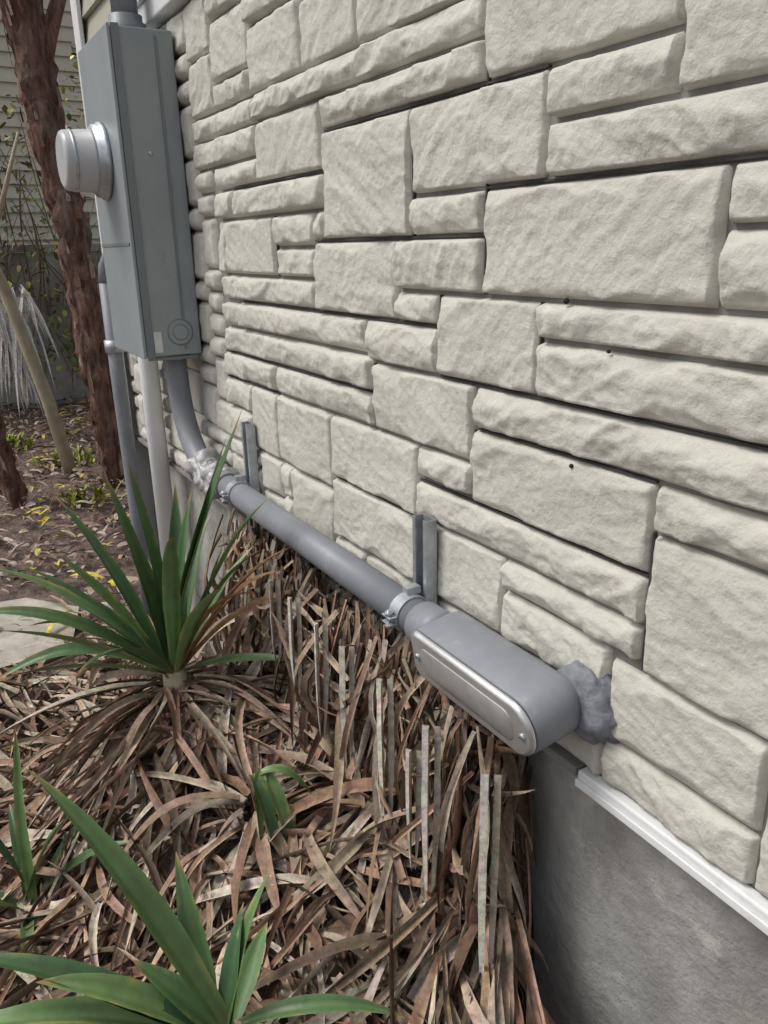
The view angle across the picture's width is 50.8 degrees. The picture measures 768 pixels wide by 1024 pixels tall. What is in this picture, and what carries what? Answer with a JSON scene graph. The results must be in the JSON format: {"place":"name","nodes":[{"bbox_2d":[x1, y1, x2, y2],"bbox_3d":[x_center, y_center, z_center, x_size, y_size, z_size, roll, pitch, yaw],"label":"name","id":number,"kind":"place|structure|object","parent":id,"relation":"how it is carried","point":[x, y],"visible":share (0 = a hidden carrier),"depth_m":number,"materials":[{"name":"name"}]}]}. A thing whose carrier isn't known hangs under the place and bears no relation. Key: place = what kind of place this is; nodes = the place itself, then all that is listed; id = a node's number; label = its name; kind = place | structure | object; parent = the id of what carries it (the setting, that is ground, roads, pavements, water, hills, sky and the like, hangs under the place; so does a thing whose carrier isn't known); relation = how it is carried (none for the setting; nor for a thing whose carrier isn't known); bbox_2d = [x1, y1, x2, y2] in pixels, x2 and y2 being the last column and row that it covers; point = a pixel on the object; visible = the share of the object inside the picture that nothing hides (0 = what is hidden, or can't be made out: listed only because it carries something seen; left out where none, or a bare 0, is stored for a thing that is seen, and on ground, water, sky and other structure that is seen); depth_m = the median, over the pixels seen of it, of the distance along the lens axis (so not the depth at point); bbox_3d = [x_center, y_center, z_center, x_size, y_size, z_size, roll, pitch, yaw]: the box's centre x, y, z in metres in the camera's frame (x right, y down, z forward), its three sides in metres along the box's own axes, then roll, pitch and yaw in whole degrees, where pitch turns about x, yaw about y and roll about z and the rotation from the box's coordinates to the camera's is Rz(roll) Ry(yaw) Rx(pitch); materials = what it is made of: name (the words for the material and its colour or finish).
{"place":"outdoors","nodes":[
{"label":"outdoors","id":0,"kind":"place"},
{"bbox_2d":[0,401,477,1023],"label":"ground","id":1,"kind":"structure","parent":0,"point":[16,589],"depth_m":3.93,"materials":[{"name":"brown soil"}]},
{"bbox_2d":[0,413,27,510],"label":"tree","id":2,"kind":"object","parent":1,"relation":"on","point":[13,487],"visible":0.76,"depth_m":4.45,"materials":[{"name":"brown plant"}]},
{"bbox_2d":[6,431,36,452],"bbox_3d":[-2.708,-0.510,5.839,0.385,0.120,0.343,-3,18,-5],"label":"grass tuft","id":3,"kind":"object","parent":1,"relation":"on","point":[14,440],"visible":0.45,"depth_m":5.84,"materials":[{"name":"green plant"}]},
{"bbox_2d":[0,284,59,417],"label":"pampas grass","id":4,"kind":"object","parent":1,"relation":"on","point":[12,357],"depth_m":5.87,"materials":[{"name":"beige plant"}]},
{"bbox_2d":[0,131,78,477],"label":"sapling","id":5,"kind":"object","parent":1,"relation":"on","point":[56,427],"visible":0.84,"depth_m":4.86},
{"bbox_2d":[0,598,78,674],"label":"concrete path","id":6,"kind":"structure","parent":1,"relation":"on","point":[11,645],"depth_m":2.95,"materials":[{"name":"beige concrete"}]},
{"bbox_2d":[0,9,97,239],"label":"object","id":7,"kind":"object","parent":1,"relation":"on","point":[27,170],"depth_m":8.68,"materials":[{"name":"beige paint"}]},
{"bbox_2d":[0,251,101,409],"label":"wall","id":8,"kind":"structure","parent":1,"relation":"on","point":[63,385],"depth_m":7.33,"materials":[{"name":"concrete"}]},
{"bbox_2d":[0,42,100,391],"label":"vine","id":9,"kind":"object","parent":8,"relation":"attached to","point":[19,190],"visible":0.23,"depth_m":6.86,"materials":[{"name":"green plant"}]},
{"bbox_2d":[0,243,101,252],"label":"cap","id":10,"kind":"object","parent":8,"relation":"on","point":[94,246],"depth_m":7.05,"materials":[{"name":"concrete"}]},
{"bbox_2d":[0,0,125,487],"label":"tree","id":11,"kind":"object","parent":1,"relation":"on","point":[32,28],"visible":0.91,"depth_m":4.42,"materials":[{"name":"brown plant"}]},
{"bbox_2d":[32,444,94,469],"bbox_3d":[-2.085,-0.361,5.346,0.405,0.118,0.401,8,21,27],"label":"grass tuft","id":12,"kind":"object","parent":1,"relation":"on","point":[79,455],"visible":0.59,"depth_m":5.36,"materials":[{"name":"green plant"}]},
{"bbox_2d":[0,730,128,984],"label":"yucca plant","id":13,"kind":"object","parent":1,"relation":"on","point":[21,848],"visible":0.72,"depth_m":1.55,"materials":[{"name":"green plant"}]},
{"bbox_2d":[49,479,123,508],"bbox_3d":[-1.662,-0.092,4.506,0.401,0.117,0.318,-3,18,-6],"label":"grass tuft","id":14,"kind":"object","parent":1,"relation":"on","point":[72,498],"visible":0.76,"depth_m":4.51,"materials":[{"name":"green plant"}]},
{"bbox_2d":[0,395,213,778],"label":"leaf litter","id":15,"kind":"object","parent":1,"relation":"on","point":[38,551],"visible":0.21,"depth_m":4.15,"materials":[{"name":"brown plant"}]},
{"bbox_2d":[98,253,151,619],"bbox_3d":[-0.815,-0.163,2.723,0.070,1.434,0.267,-16,23,-36],"label":"ground conduit","id":16,"kind":"object","parent":1,"relation":"on","point":[121,400],"visible":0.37,"depth_m":2.72,"materials":[{"name":"grey plastic"}]},
{"bbox_2d":[0,410,284,855],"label":"yucca plant","id":17,"kind":"object","parent":1,"relation":"on","point":[168,583],"visible":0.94,"depth_m":1.70,"materials":[{"name":"green plant"}]},
{"bbox_2d":[137,356,172,560],"bbox_3d":[-0.759,-0.437,2.645,0.074,2.000,0.100,-11,21,-28],"label":"white downpipe","id":18,"kind":"object","parent":1,"relation":"on","point":[150,372],"visible":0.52,"depth_m":2.69,"materials":[{"name":"plastic"}]},
{"bbox_2d":[0,769,404,1023],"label":"yucca plant","id":19,"kind":"object","parent":1,"relation":"on","point":[191,993],"visible":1,"depth_m":1.07,"materials":[{"name":"green plant"}]},
{"bbox_2d":[0,508,554,1023],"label":"dead leaf pile","id":20,"kind":"object","parent":1,"relation":"on","point":[412,816],"visible":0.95,"depth_m":1.42,"materials":[{"name":"brown plant"}]},
{"bbox_2d":[249,764,310,851],"bbox_3d":[-0.189,0.586,1.471,0.106,0.251,0.092,7,20,24],"label":"yucca plant","id":21,"kind":"object","parent":20,"relation":"on","point":[270,796],"visible":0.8,"depth_m":1.44,"materials":[{"name":"green plant"}]},
{"bbox_2d":[147,448,767,1023],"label":"foundation","id":22,"kind":"object","parent":1,"relation":"on","point":[629,924],"visible":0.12,"depth_m":1.16,"materials":[{"name":"concrete"}]},
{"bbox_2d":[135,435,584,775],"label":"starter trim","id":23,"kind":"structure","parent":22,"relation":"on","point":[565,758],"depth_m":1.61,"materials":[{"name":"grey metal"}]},
{"bbox_2d":[127,0,767,897],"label":"stone siding","id":24,"kind":"object","parent":23,"relation":"on","point":[659,238],"visible":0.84,"depth_m":1.05,"materials":[{"name":"beige stone"}]},
{"bbox_2d":[56,0,201,360],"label":"electric meter box","id":25,"kind":"object","parent":24,"relation":"attached to","point":[120,157],"visible":1,"depth_m":2.08,"materials":[{"name":"grey metal"}]},
{"bbox_2d":[241,421,259,530],"bbox_3d":[-0.331,-0.067,2.038,0.022,0.320,0.041,-11,21,-28],"label":"strut channel","id":26,"kind":"object","parent":24,"relation":"attached to","point":[248,433],"visible":0.5,"depth_m":2.01,"materials":[{"name":"metal"}]},
{"bbox_2d":[227,374,280,393],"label":"seam","id":27,"kind":"object","parent":24,"relation":"on","point":[277,392],"visible":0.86,"depth_m":1.96,"materials":[{"name":"grey"}]},
{"bbox_2d":[234,170,323,188],"bbox_3d":[-0.225,-0.680,1.663,0.005,0.003,0.470,-11,21,-28],"label":"seam","id":28,"kind":"object","parent":24,"relation":"on","point":[280,179],"visible":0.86,"depth_m":1.63,"materials":[{"name":"grey concrete"}]},
{"bbox_2d":[164,359,425,631],"bbox_3d":[-0.265,-0.117,1.812,0.124,0.385,1.321,-11,21,-28],"label":"electrical conduit","id":29,"kind":"object","parent":24,"relation":"attached to","point":[375,589],"visible":0.67,"depth_m":1.78,"materials":[{"name":"grey plastic"}]},
{"bbox_2d":[220,474,249,511],"bbox_3d":[-0.368,-0.044,2.023,0.082,0.091,0.028,-11,21,-28],"label":"pipe strap","id":30,"kind":"object","parent":29,"relation":"attached to","point":[238,479],"visible":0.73,"depth_m":2.01,"materials":[{"name":"metal"}]},
{"bbox_2d":[382,583,427,634],"bbox_3d":[0.038,0.170,1.349,0.082,0.091,0.028,-11,21,-28],"label":"pipe strap","id":31,"kind":"object","parent":29,"relation":"attached to","point":[402,599],"visible":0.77,"depth_m":1.33,"materials":[{"name":"metal"}]},
{"bbox_2d":[226,349,372,392],"bbox_3d":[-0.211,-0.317,1.774,0.005,0.003,0.790,-11,21,-28],"label":"seam","id":32,"kind":"object","parent":24,"relation":"on","point":[340,382],"visible":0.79,"depth_m":1.69,"materials":[{"name":"grey concrete"}]},
{"bbox_2d":[243,300,436,326],"bbox_3d":[-0.123,-0.393,1.582,0.005,0.003,0.855,-11,21,-28],"label":"seam","id":33,"kind":"object","parent":24,"relation":"on","point":[407,322],"visible":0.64,"depth_m":1.48,"materials":[{"name":"grey concrete"}]},
{"bbox_2d":[338,477,413,514],"bbox_3d":[-0.016,-0.032,1.519,0.005,0.003,0.315,-11,21,-28],"label":"seam","id":34,"kind":"object","parent":24,"relation":"on","point":[390,502],"visible":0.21,"depth_m":1.48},
{"bbox_2d":[315,234,484,241],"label":"seam","id":35,"kind":"object","parent":24,"relation":"on","point":[478,235],"visible":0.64,"depth_m":1.27,"materials":[{"name":"grey concrete"}]},
{"bbox_2d":[412,107,416,235],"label":"seam","id":36,"kind":"object","parent":24,"relation":"attached to","point":[414,195],"visible":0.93,"depth_m":1.23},
{"bbox_2d":[412,513,436,677],"bbox_3d":[0.070,0.152,1.375,0.022,0.302,0.041,-11,21,-28],"label":"strut channel","id":37,"kind":"object","parent":24,"relation":"attached to","point":[424,528],"visible":0.45,"depth_m":1.34,"materials":[{"name":"metal"}]},
{"bbox_2d":[324,64,551,131],"bbox_3d":[0.044,-0.599,1.191,0.005,0.003,0.600,-11,21,-28],"label":"seam","id":38,"kind":"object","parent":24,"relation":"attached to","point":[458,92],"visible":1,"depth_m":1.11,"materials":[{"name":"grey concrete"}]},
{"bbox_2d":[484,70,490,293],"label":"seam","id":39,"kind":"object","parent":24,"relation":"attached to","point":[488,80],"visible":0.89,"depth_m":1.08,"materials":[{"name":"grey concrete"}]},
{"bbox_2d":[404,601,618,755],"bbox_3d":[0.159,0.226,1.161,0.126,0.113,0.387,-11,21,-28],"label":"conduit body fitting","id":40,"kind":"object","parent":24,"relation":"attached to","point":[516,698],"visible":0.98,"depth_m":1.08,"materials":[{"name":"grey plastic"}]},
{"bbox_2d":[420,478,648,576],"bbox_3d":[0.188,0.010,1.156,0.005,0.003,0.500,-11,21,-28],"label":"seam","id":41,"kind":"object","parent":24,"relation":"on","point":[639,571],"visible":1,"depth_m":1.11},
{"bbox_2d":[537,302,544,395],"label":"seam","id":42,"kind":"object","parent":24,"relation":"attached to","point":[541,340],"visible":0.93,"depth_m":1.04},
{"bbox_2d":[563,298,569,303],"bbox_3d":[0.220,-0.255,0.977,0.008,0.008,0.008,-11,21,-28],"label":"weep hole","id":43,"kind":"object","parent":24,"relation":"attached to","point":[566,300],"visible":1,"depth_m":0.97,"materials":[{"name":"black"}]},
{"bbox_2d":[477,428,659,482],"bbox_3d":[0.225,-0.079,1.054,0.005,0.003,0.340,-11,21,-28],"label":"seam","id":44,"kind":"object","parent":24,"relation":"on","point":[579,458],"visible":1,"depth_m":1.02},
{"bbox_2d":[440,375,767,450],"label":"seam","id":45,"kind":"object","parent":24,"relation":"on","point":[740,442],"visible":1,"depth_m":0.94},
{"bbox_2d":[487,154,767,188],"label":"seam","id":46,"kind":"object","parent":24,"relation":"on","point":[652,168],"visible":1,"depth_m":0.85,"materials":[{"name":"grey concrete"}]},
{"bbox_2d":[641,535,656,669],"bbox_3d":[0.314,0.109,0.958,0.005,0.175,0.003,-11,21,-28],"label":"seam","id":47,"kind":"object","parent":24,"relation":"attached to","point":[654,538],"visible":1,"depth_m":0.94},
{"bbox_2d":[578,767,767,923],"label":"starter trim","id":48,"kind":"structure","parent":22,"relation":"on","point":[751,899],"depth_m":0.97,"materials":[{"name":"plastic"}]},
{"bbox_2d":[575,778,767,935],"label":"starter trim lip","id":49,"kind":"object","parent":48,"relation":"attached to","point":[726,898],"visible":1,"depth_m":0.96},
{"bbox_3d":[-4.331,-1.969,8.817,10.000,1.290,0.044,-11,21,-28],"label":"foundation","id":50,"kind":"object","parent":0,"visible":0},
{"bbox_2d":[0,0,101,252],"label":"lap siding","id":51,"kind":"object","parent":50,"relation":"on","point":[63,48],"depth_m":8.57,"materials":[{"name":"beige paint"}]},
{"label":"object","id":52,"kind":"object","parent":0,"visible":0},
{"bbox_2d":[132,0,767,898],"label":"siding backing","id":53,"kind":"object","parent":52,"relation":"attached to","point":[720,310],"visible":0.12,"depth_m":1.02,"materials":[{"name":"stone"}]},
{"bbox_2d":[138,0,188,28],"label":"frieze trim","id":54,"kind":"structure","parent":53,"relation":"on","point":[155,14],"depth_m":2.03,"materials":[{"name":"white paint"}]},
{"bbox_2d":[137,0,145,7],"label":"frieze lip","id":55,"kind":"object","parent":54,"relation":"attached to","point":[140,3],"depth_m":2.09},
{"bbox_3d":[0.208,-1.615,0.762,0.260,1.326,4.500,-11,21,-28],"label":"upper backing","id":56,"kind":"object","parent":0,"visible":0},
{"bbox_2d":[80,0,110,43],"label":"lap siding","id":57,"kind":"object","parent":56,"relation":"attached to","point":[96,20],"visible":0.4,"depth_m":2.59,"materials":[{"name":"beige paint"}]},
{"bbox_3d":[0.563,-1.466,3.741,3.420,3.500,0.025,-11,21,-28],"label":"side wall","id":58,"kind":"object","parent":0,"visible":0},
{"bbox_2d":[70,0,158,563],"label":"corner board side","id":59,"kind":"object","parent":58,"relation":"attached to","point":[143,470],"depth_m":3.23,"materials":[{"name":"white plastic"}]},
{"bbox_2d":[71,0,132,427],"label":"corner board","id":60,"kind":"object","parent":59,"relation":"attached to","point":[78,24],"depth_m":2.69,"materials":[{"name":"white plastic"}]}
]}

